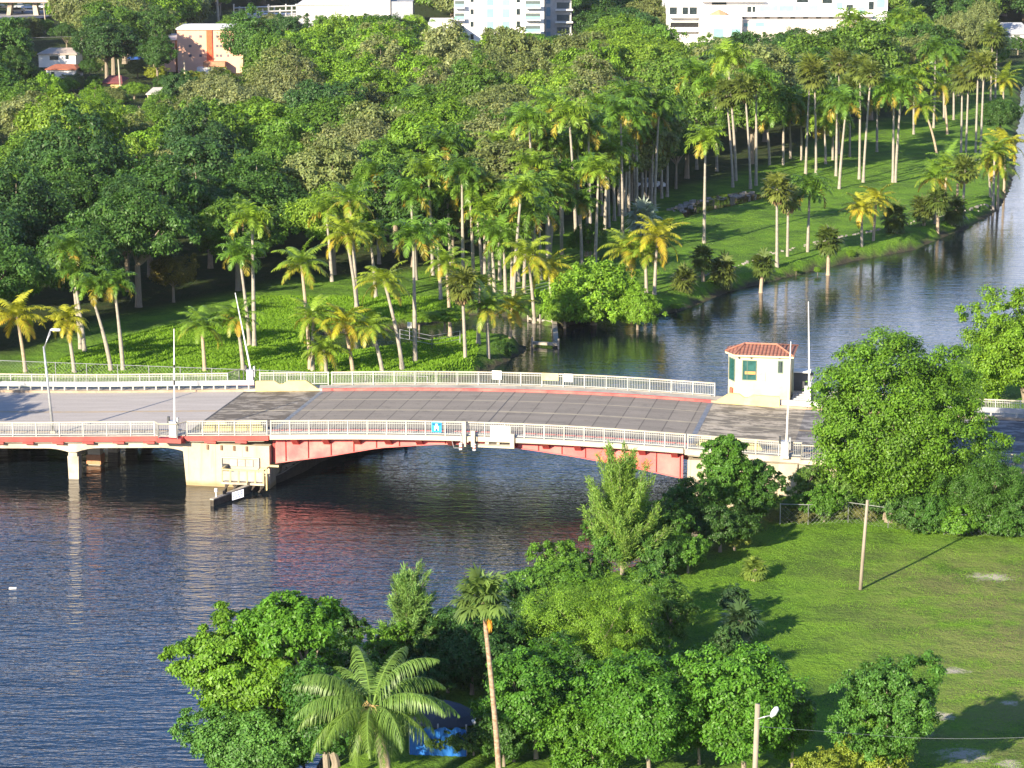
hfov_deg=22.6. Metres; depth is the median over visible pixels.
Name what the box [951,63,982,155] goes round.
fan palm
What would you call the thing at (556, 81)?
bright leaved tree
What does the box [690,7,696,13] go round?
dark window
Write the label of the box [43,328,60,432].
street lamp
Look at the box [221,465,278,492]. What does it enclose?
pier platform
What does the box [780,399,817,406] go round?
concrete kerb wall
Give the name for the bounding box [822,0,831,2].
window
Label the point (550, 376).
railing sheet
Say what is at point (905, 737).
overhead wire
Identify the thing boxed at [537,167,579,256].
royal palm
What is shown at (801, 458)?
corner railing
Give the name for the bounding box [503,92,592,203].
olive toned tree
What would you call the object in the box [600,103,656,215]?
royal palm
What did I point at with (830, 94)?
royal palm
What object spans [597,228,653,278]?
coconut palm
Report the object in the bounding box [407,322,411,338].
park notice
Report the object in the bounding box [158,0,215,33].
olive toned tree
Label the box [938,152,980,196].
coconut palm
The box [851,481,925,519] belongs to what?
broad leaved shrub
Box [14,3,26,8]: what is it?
parked car
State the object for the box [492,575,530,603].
bank shrub
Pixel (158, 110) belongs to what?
broadleaf tree
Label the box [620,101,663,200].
royal palm
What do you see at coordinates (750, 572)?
shrub
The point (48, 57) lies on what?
house
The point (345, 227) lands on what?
coconut palm
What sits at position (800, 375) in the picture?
service platform
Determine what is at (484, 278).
coconut palm
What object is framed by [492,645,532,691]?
bank shrub
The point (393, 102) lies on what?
broadleaf tree
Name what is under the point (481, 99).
olive toned tree
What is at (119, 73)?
utility pole
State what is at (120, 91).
dark leaved tree
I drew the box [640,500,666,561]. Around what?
bank shrub
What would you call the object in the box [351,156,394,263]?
royal palm
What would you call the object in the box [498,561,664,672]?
airy tree
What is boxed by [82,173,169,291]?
dark leaved tree
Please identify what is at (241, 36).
dark leaved tree
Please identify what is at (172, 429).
barrier gate
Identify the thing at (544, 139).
royal palm
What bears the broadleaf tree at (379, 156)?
on the ground at (210, 290)
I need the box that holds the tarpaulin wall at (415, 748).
[409,724,466,756]
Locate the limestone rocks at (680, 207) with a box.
[667,191,754,211]
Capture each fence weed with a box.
[760,508,786,522]
[776,506,798,521]
[791,507,818,523]
[812,511,838,521]
[833,504,856,519]
[852,505,877,521]
[888,513,906,528]
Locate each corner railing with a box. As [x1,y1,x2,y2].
[158,423,176,437]
[176,421,187,438]
[800,445,823,459]
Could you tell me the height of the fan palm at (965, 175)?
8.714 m
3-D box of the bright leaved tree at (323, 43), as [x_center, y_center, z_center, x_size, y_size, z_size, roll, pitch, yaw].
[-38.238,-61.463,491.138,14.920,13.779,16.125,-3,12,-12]
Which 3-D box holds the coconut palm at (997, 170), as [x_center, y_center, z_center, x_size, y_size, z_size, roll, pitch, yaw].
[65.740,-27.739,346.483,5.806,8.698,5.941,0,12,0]
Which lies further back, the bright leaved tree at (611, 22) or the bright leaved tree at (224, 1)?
the bright leaved tree at (224, 1)
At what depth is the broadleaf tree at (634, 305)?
259.15 m
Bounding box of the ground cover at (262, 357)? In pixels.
[0,294,480,381]
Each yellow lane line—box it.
[2,410,217,411]
[54,411,193,412]
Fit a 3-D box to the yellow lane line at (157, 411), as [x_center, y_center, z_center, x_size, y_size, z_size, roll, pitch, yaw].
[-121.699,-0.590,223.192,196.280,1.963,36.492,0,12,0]
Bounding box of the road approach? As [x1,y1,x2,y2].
[792,409,1023,463]
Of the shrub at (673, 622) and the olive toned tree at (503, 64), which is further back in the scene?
the olive toned tree at (503, 64)
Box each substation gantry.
[233,4,295,19]
[297,7,348,21]
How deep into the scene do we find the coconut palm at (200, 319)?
233.00 m
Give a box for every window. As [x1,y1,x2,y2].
[50,56,57,59]
[546,7,549,15]
[546,20,549,27]
[670,7,676,13]
[682,7,687,13]
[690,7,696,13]
[712,2,725,4]
[713,29,722,36]
[729,356,734,381]
[742,360,756,380]
[755,22,763,25]
[778,361,782,372]
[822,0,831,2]
[869,2,873,9]
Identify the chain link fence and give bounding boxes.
[0,360,427,386]
[780,502,1021,535]
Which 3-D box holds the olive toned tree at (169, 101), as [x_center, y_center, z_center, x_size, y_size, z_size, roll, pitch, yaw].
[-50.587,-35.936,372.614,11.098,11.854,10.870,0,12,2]
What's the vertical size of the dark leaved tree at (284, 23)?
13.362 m
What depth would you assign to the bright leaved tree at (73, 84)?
489.11 m
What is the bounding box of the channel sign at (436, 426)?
[432,422,441,431]
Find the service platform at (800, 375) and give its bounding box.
[792,368,813,400]
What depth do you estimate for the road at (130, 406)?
208.33 m
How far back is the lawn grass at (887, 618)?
161.02 m
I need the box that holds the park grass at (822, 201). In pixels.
[469,96,999,304]
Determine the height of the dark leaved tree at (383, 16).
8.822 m
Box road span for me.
[279,390,707,442]
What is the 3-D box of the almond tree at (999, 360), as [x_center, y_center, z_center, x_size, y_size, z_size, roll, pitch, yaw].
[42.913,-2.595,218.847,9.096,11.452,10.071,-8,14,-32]
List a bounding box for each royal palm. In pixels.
[44,229,93,348]
[51,254,97,351]
[71,272,112,370]
[91,266,137,370]
[215,232,266,345]
[228,199,279,345]
[301,191,346,281]
[350,216,392,297]
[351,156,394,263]
[379,136,412,233]
[383,175,438,279]
[386,214,439,361]
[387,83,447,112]
[402,150,455,275]
[416,124,472,167]
[417,217,463,299]
[419,174,467,269]
[436,154,486,267]
[443,173,490,271]
[458,194,496,274]
[462,192,509,284]
[467,210,516,291]
[472,214,531,294]
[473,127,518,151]
[479,178,518,279]
[484,215,537,289]
[491,102,537,139]
[496,172,548,297]
[496,193,553,292]
[497,197,537,281]
[506,147,554,226]
[508,101,551,238]
[511,168,554,275]
[512,112,562,231]
[523,127,572,235]
[523,191,570,279]
[528,85,577,226]
[534,169,576,257]
[537,154,580,254]
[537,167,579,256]
[543,128,582,233]
[547,94,595,238]
[556,131,601,225]
[561,185,603,263]
[563,115,610,227]
[565,151,613,255]
[573,151,621,262]
[580,103,634,227]
[581,89,615,215]
[583,133,632,228]
[598,94,644,232]
[599,129,638,220]
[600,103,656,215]
[604,76,654,212]
[616,81,658,206]
[617,137,640,215]
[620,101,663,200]
[622,114,656,202]
[639,85,687,206]
[642,103,675,203]
[642,118,672,199]
[646,103,673,199]
[648,121,683,198]
[665,105,688,196]
[668,55,716,169]
[683,124,727,242]
[685,66,736,170]
[699,37,754,180]
[730,58,782,185]
[740,91,793,164]
[762,83,806,164]
[765,82,813,158]
[785,89,820,159]
[789,171,834,251]
[798,105,849,163]
[805,92,856,159]
[815,83,856,175]
[821,84,869,188]
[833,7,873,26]
[861,82,897,151]
[869,25,906,42]
[872,6,915,27]
[872,74,918,182]
[879,73,926,182]
[885,13,921,27]
[890,58,939,133]
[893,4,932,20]
[900,18,930,24]
[910,35,961,127]
[919,36,965,119]
[933,50,973,119]
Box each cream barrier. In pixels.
[204,422,265,430]
[255,380,319,390]
[697,437,762,449]
[714,393,779,407]
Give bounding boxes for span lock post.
[461,421,468,446]
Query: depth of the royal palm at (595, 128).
306.98 m
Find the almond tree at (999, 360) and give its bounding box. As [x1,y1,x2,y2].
[954,284,1023,406]
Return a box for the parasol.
[710,9,728,14]
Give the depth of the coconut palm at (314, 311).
232.13 m
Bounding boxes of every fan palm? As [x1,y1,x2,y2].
[441,263,483,357]
[447,563,512,767]
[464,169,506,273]
[708,76,742,186]
[725,71,764,188]
[759,169,794,267]
[772,181,805,256]
[793,50,828,173]
[794,57,831,174]
[823,46,852,153]
[835,74,864,156]
[844,51,874,178]
[854,57,887,182]
[944,63,973,152]
[946,152,982,217]
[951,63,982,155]
[960,47,995,159]
[968,48,1000,159]
[976,19,1007,100]
[985,26,1012,97]
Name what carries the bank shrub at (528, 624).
on the ground at (210, 290)
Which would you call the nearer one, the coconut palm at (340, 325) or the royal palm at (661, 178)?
the coconut palm at (340, 325)
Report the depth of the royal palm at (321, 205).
279.59 m
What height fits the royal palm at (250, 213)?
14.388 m
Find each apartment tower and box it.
[454,0,543,41]
[544,0,572,36]
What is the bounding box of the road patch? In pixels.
[193,391,319,429]
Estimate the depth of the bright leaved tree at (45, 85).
441.61 m
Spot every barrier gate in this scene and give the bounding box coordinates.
[167,337,178,437]
[235,293,255,382]
[779,342,790,458]
[802,302,813,400]
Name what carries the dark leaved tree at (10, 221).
on the ground at (210, 290)
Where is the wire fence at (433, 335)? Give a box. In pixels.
[399,329,459,343]
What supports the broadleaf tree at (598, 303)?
on the ground at (210, 290)
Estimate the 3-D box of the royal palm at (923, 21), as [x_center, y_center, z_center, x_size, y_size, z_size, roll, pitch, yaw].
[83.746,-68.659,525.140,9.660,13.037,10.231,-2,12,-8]
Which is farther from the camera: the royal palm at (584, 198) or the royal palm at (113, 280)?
the royal palm at (584, 198)
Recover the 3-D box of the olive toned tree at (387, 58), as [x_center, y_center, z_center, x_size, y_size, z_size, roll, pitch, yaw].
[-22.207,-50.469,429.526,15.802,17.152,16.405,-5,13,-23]
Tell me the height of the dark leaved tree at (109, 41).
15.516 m
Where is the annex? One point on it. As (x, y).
(438, 22)
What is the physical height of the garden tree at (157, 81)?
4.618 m
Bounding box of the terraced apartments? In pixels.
[662,0,887,45]
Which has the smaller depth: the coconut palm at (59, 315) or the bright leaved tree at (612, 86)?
the coconut palm at (59, 315)
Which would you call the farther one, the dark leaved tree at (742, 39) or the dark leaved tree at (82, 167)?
the dark leaved tree at (742, 39)
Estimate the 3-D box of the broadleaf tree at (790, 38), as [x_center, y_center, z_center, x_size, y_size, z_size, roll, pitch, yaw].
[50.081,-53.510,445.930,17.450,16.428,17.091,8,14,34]
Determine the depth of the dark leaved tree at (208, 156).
301.20 m
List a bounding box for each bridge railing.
[0,373,227,386]
[0,421,154,436]
[186,420,267,435]
[259,372,328,384]
[270,420,685,449]
[331,371,714,395]
[687,434,802,455]
[825,393,1023,412]
[825,448,1023,467]
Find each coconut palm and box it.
[0,289,46,371]
[38,303,90,372]
[177,305,233,370]
[216,298,264,368]
[271,236,328,369]
[288,294,340,370]
[292,645,459,767]
[300,327,352,375]
[309,337,342,364]
[315,302,369,370]
[317,209,379,307]
[320,173,377,303]
[348,311,392,370]
[353,260,413,369]
[423,238,469,335]
[460,278,513,358]
[461,266,503,343]
[488,288,539,337]
[501,227,551,323]
[521,248,571,295]
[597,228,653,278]
[619,235,669,292]
[626,213,690,294]
[838,191,881,246]
[853,183,897,240]
[903,91,941,152]
[910,157,959,223]
[924,69,961,133]
[925,140,971,189]
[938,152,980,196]
[970,143,1007,197]
[976,136,1014,210]
[980,127,1023,193]
[981,149,1018,209]
[986,61,1023,98]
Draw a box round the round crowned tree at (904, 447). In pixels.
[803,324,1015,522]
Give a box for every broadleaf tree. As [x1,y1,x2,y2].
[0,47,15,78]
[0,85,52,128]
[0,131,50,180]
[0,159,24,194]
[12,76,62,94]
[38,18,54,33]
[80,0,152,74]
[100,102,137,133]
[114,102,184,132]
[141,90,177,107]
[147,253,199,302]
[150,94,251,149]
[188,192,300,290]
[207,70,245,84]
[215,15,240,23]
[230,132,324,222]
[240,31,317,77]
[243,112,319,167]
[283,95,367,134]
[310,15,327,24]
[333,13,372,27]
[336,16,419,45]
[346,138,415,235]
[353,149,439,252]
[380,83,446,118]
[401,312,431,329]
[414,0,453,17]
[421,307,469,331]
[431,49,515,98]
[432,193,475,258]
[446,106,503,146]
[457,32,470,40]
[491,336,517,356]
[525,32,553,46]
[528,32,547,38]
[534,255,642,324]
[541,293,585,327]
[545,117,639,207]
[565,222,608,257]
[616,281,667,329]
[624,50,714,111]
[638,23,691,48]
[670,92,735,178]
[670,126,697,188]
[692,31,714,48]
[713,63,793,163]
[772,30,813,120]
[784,28,881,128]
[836,15,916,119]
[932,13,949,73]
[937,0,1000,18]
[937,10,987,95]
[963,0,1001,87]
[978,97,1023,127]
[988,0,1019,13]
[990,37,1010,70]
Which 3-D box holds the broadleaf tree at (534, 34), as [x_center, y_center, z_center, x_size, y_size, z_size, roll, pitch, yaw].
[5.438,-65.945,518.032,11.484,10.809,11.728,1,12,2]
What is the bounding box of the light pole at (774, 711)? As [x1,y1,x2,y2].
[752,703,778,767]
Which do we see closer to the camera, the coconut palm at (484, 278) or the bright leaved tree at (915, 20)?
the coconut palm at (484, 278)
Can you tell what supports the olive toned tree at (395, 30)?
on the ground at (210, 290)
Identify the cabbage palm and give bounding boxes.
[621,196,662,236]
[669,260,698,294]
[688,242,715,281]
[707,249,740,289]
[715,595,765,645]
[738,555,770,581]
[749,246,778,292]
[812,223,846,275]
[878,198,913,233]
[908,194,933,225]
[923,182,953,233]
[941,192,970,226]
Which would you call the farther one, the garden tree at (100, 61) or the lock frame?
the garden tree at (100, 61)
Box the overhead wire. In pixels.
[759,726,1023,738]
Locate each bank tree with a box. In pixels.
[661,476,718,535]
[689,494,763,552]
[696,433,761,507]
[738,458,786,517]
[823,648,947,767]
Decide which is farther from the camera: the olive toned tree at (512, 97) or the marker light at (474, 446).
the olive toned tree at (512, 97)
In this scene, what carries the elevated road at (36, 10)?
on the street
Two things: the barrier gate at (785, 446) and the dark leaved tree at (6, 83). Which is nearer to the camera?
the barrier gate at (785, 446)
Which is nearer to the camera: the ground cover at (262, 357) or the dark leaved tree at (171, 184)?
the ground cover at (262, 357)
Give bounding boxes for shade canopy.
[412,700,472,727]
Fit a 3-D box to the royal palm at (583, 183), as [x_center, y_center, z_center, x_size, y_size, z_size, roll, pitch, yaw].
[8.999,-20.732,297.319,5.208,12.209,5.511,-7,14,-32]
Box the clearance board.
[490,425,509,437]
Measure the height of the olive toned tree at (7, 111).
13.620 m
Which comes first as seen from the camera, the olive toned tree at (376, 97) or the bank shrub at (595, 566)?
the bank shrub at (595, 566)
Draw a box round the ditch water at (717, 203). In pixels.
[682,192,765,216]
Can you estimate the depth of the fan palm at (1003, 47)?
487.13 m
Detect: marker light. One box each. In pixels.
[459,433,462,449]
[473,434,475,450]
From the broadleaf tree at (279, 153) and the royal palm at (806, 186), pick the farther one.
the broadleaf tree at (279, 153)
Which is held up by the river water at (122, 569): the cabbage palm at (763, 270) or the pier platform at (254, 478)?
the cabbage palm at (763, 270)
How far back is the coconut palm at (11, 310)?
231.49 m
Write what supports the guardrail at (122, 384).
on the bascule bridge
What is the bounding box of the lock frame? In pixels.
[471,430,514,448]
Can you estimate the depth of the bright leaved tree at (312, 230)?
283.70 m
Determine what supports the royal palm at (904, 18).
on the ground at (210, 290)
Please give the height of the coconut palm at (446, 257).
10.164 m
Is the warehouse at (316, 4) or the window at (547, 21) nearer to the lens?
the window at (547, 21)
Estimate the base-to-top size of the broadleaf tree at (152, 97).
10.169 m
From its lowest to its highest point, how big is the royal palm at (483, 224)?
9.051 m
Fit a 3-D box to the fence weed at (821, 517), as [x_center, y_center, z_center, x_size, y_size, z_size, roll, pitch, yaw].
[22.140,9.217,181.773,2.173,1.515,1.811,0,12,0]
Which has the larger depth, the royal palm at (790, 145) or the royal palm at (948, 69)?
the royal palm at (948, 69)
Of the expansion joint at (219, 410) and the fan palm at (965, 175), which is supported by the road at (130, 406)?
the expansion joint at (219, 410)
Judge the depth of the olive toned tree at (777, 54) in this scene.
410.23 m
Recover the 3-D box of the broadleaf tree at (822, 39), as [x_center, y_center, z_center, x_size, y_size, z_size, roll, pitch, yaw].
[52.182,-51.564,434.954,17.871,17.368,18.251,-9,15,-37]
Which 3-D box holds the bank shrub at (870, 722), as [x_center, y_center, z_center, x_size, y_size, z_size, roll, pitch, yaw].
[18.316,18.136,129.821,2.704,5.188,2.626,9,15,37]
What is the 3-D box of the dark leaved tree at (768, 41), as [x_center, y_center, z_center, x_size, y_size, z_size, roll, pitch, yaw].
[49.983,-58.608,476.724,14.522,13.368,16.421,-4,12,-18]
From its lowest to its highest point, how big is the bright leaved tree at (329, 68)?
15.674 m
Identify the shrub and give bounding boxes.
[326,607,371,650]
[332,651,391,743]
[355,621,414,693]
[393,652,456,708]
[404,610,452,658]
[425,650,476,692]
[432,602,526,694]
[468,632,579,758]
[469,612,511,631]
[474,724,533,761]
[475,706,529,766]
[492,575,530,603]
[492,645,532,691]
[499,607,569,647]
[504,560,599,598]
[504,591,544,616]
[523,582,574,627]
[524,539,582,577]
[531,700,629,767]
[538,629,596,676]
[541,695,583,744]
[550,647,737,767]
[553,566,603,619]
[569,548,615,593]
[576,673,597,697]
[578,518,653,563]
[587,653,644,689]
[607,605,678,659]
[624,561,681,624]
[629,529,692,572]
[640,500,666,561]
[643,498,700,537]
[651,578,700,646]
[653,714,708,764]
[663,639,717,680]
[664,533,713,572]
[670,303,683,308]
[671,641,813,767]
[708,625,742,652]
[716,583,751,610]
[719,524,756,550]
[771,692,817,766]
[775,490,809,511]
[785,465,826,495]
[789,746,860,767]
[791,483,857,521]
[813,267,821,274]
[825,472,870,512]
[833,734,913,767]
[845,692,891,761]
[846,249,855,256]
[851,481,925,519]
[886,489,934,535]
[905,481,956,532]
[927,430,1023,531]
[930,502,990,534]
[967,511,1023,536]
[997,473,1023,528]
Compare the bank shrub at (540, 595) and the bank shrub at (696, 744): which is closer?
the bank shrub at (696, 744)
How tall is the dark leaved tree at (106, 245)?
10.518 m
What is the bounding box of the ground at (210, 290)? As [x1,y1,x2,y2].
[0,0,1023,767]
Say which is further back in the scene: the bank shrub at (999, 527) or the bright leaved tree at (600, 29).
the bright leaved tree at (600, 29)
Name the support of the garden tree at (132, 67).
on the ground at (210, 290)
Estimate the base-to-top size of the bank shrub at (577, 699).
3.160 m
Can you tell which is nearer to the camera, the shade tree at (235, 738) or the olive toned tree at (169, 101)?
the shade tree at (235, 738)
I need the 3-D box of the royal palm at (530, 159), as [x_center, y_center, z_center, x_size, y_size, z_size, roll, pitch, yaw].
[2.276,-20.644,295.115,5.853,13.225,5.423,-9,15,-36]
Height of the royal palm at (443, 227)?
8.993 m
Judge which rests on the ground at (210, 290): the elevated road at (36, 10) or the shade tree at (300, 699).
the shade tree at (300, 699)
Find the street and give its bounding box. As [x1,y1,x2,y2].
[0,9,50,18]
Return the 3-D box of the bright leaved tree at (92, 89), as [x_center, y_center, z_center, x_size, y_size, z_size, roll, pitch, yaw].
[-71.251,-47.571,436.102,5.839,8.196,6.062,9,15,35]
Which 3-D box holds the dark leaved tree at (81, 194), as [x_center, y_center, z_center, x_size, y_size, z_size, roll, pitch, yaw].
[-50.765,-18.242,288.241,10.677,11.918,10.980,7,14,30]
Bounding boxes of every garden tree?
[60,73,84,90]
[62,29,80,43]
[78,57,102,74]
[84,74,102,87]
[95,56,110,69]
[120,81,150,98]
[123,90,132,103]
[124,59,147,77]
[143,65,169,77]
[149,72,178,86]
[184,70,201,83]
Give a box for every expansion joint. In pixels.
[191,392,244,429]
[274,391,323,428]
[480,392,514,430]
[689,402,712,442]
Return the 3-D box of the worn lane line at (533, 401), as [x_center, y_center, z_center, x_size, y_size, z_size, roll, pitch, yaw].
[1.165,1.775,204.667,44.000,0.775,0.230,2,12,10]
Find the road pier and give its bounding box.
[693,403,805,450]
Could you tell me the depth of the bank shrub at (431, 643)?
145.51 m
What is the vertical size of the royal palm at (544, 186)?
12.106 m
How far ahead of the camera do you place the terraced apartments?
564.15 m
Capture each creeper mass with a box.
[423,738,445,750]
[441,727,482,755]
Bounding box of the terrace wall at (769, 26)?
[742,19,872,40]
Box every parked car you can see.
[13,7,24,12]
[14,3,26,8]
[21,4,32,8]
[127,54,142,60]
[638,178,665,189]
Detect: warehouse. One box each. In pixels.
[295,0,350,23]
[350,0,414,17]
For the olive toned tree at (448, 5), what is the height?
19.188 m
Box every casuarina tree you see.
[374,557,440,658]
[577,438,673,574]
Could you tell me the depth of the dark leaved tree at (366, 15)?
588.40 m
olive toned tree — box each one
[0,90,83,132]
[0,114,68,153]
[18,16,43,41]
[47,0,81,40]
[52,0,89,26]
[69,0,187,63]
[104,85,126,103]
[112,108,167,142]
[139,143,217,178]
[148,97,181,119]
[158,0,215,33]
[172,90,198,108]
[178,66,251,103]
[185,79,289,117]
[241,38,315,90]
[243,51,332,109]
[258,13,288,29]
[272,133,367,246]
[300,117,392,173]
[338,20,422,50]
[339,99,415,140]
[345,81,396,107]
[353,32,423,80]
[405,61,470,93]
[410,37,460,63]
[413,17,491,71]
[419,26,444,41]
[431,0,453,12]
[449,48,538,81]
[452,137,560,198]
[455,98,533,213]
[458,83,518,116]
[476,24,554,71]
[479,25,538,58]
[481,83,529,100]
[483,91,540,112]
[501,51,559,85]
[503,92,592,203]
[529,63,561,93]
[538,29,622,76]
[538,72,622,179]
[552,31,608,52]
[560,50,624,88]
[597,105,692,200]
[608,77,658,94]
[622,0,666,24]
[641,60,692,118]
[689,35,731,61]
[722,41,816,141]
[729,54,789,149]
[891,33,941,110]
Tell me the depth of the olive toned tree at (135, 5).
562.65 m
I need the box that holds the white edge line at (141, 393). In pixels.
[5,393,163,393]
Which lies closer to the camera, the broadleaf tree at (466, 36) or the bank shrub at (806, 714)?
the bank shrub at (806, 714)
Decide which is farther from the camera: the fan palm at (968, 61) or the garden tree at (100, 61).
the garden tree at (100, 61)
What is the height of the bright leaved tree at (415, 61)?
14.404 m
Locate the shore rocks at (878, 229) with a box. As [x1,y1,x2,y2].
[696,204,991,276]
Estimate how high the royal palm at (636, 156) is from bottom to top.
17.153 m
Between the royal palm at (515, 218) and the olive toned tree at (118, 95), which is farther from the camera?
the olive toned tree at (118, 95)
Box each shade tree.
[157,600,366,746]
[167,701,316,767]
[222,589,347,767]
[277,649,362,767]
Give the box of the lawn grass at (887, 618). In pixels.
[676,518,1023,767]
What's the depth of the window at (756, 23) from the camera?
560.63 m
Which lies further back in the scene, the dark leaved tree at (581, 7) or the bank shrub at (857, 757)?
the dark leaved tree at (581, 7)
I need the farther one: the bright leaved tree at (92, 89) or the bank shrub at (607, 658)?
the bright leaved tree at (92, 89)
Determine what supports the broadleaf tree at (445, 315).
on the ground at (210, 290)
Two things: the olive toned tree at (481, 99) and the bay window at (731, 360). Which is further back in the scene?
the olive toned tree at (481, 99)
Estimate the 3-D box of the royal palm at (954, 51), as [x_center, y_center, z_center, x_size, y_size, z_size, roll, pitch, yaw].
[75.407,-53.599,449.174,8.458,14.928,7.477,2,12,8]
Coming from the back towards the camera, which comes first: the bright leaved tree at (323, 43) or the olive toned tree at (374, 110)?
the bright leaved tree at (323, 43)
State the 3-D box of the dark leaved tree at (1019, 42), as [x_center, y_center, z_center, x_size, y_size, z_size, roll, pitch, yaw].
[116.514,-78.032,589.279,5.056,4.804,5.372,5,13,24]
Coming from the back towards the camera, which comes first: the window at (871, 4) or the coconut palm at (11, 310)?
the window at (871, 4)
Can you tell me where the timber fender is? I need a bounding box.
[210,455,337,505]
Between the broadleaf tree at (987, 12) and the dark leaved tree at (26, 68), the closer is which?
the dark leaved tree at (26, 68)
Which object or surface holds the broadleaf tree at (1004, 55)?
on the ground at (210, 290)
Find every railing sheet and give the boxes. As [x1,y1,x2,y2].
[492,370,501,379]
[542,373,557,380]
[564,374,572,381]
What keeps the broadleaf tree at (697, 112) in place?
on the ground at (210, 290)
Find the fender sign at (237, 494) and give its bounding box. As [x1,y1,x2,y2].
[232,489,243,499]
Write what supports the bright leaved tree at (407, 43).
on the ground at (210, 290)
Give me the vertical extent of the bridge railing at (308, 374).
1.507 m
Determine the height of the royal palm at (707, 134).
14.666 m
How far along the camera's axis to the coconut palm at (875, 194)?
309.94 m
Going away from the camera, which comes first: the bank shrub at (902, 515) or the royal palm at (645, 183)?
the bank shrub at (902, 515)
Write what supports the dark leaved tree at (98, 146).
on the ground at (210, 290)
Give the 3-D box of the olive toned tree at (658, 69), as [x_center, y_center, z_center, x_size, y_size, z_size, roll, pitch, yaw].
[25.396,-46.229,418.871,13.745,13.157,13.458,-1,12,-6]
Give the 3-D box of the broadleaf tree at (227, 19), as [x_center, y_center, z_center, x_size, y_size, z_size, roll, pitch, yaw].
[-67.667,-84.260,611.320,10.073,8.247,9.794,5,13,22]
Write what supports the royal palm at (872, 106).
on the ground at (210, 290)
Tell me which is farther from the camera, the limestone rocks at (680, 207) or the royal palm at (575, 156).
the limestone rocks at (680, 207)
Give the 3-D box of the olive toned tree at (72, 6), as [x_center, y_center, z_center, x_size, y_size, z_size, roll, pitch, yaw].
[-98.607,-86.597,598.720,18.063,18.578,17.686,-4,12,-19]
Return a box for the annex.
[428,18,453,37]
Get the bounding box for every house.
[37,48,82,66]
[45,64,82,77]
[102,75,128,88]
[146,87,162,98]
[725,342,798,399]
[1000,22,1023,45]
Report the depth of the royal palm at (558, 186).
288.08 m
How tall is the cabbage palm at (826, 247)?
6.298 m
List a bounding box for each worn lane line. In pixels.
[220,409,798,430]
[261,399,797,418]
[526,423,766,439]
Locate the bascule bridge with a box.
[0,383,1023,507]
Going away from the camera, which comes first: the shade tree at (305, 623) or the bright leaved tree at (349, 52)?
the shade tree at (305, 623)
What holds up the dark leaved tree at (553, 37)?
on the ground at (210, 290)
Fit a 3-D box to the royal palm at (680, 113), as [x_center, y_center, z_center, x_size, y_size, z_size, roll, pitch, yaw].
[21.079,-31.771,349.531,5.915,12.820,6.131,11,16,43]
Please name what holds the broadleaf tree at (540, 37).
on the ground at (210, 290)
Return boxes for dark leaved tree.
[0,16,36,66]
[0,62,18,85]
[0,65,31,146]
[0,156,75,278]
[0,202,29,248]
[0,233,68,303]
[1,100,137,192]
[3,45,38,80]
[26,170,101,224]
[29,149,112,228]
[29,216,125,315]
[47,22,77,47]
[63,188,201,307]
[67,10,143,78]
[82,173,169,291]
[93,152,212,277]
[104,86,127,100]
[133,3,179,66]
[136,33,179,79]
[150,135,255,195]
[152,97,245,157]
[160,69,197,100]
[184,174,261,268]
[209,151,309,257]
[217,2,284,56]
[267,13,311,34]
[281,76,368,119]
[349,156,465,266]
[350,13,372,23]
[374,13,392,19]
[377,13,426,41]
[545,35,558,39]
[571,0,633,12]
[572,0,622,22]
[572,0,635,33]
[612,6,673,39]
[693,37,745,47]
[699,30,758,60]
[729,30,770,43]
[760,34,800,47]
[762,32,789,41]
[771,29,795,43]
[784,26,807,34]
[789,47,874,135]
[819,26,849,42]
[896,20,958,94]
[903,0,994,10]
[908,0,985,22]
[937,28,1010,92]
[1007,0,1023,13]
[1009,35,1023,54]
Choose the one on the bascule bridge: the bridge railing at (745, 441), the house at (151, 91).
the bridge railing at (745, 441)
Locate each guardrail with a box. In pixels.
[0,380,253,389]
[871,406,1023,417]
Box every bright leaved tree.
[1,86,127,160]
[34,71,68,93]
[43,0,60,22]
[45,80,69,92]
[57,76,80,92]
[78,81,112,102]
[78,91,127,106]
[87,133,157,174]
[114,125,168,160]
[115,0,168,16]
[142,92,162,105]
[152,0,202,43]
[209,96,305,149]
[211,0,231,4]
[279,183,373,274]
[280,27,341,57]
[299,46,382,90]
[300,11,362,48]
[322,14,353,22]
[322,50,409,98]
[326,39,391,70]
[342,20,440,60]
[381,111,475,176]
[387,52,448,89]
[394,92,479,124]
[401,13,435,38]
[470,34,529,61]
[511,65,613,98]
[549,36,634,77]
[583,26,627,43]
[591,13,661,80]
[600,27,668,79]
[600,79,621,91]
[629,40,696,77]
[681,40,708,57]
[692,48,753,131]
[889,0,912,10]
[896,18,934,40]
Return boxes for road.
[0,0,47,14]
[0,392,242,430]
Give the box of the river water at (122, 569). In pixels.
[0,87,1023,767]
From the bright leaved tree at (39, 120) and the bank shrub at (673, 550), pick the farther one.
the bright leaved tree at (39, 120)
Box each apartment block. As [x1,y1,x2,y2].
[165,34,177,71]
[176,24,243,73]
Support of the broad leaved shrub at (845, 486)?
on the ground at (210, 290)
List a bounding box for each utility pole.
[117,59,120,85]
[216,0,219,22]
[859,500,868,589]
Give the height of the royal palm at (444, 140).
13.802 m
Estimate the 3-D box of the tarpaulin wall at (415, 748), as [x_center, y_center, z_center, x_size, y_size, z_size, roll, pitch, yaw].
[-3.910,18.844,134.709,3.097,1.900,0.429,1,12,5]
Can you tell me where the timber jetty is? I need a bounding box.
[527,314,558,348]
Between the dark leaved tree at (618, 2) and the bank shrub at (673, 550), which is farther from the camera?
the dark leaved tree at (618, 2)

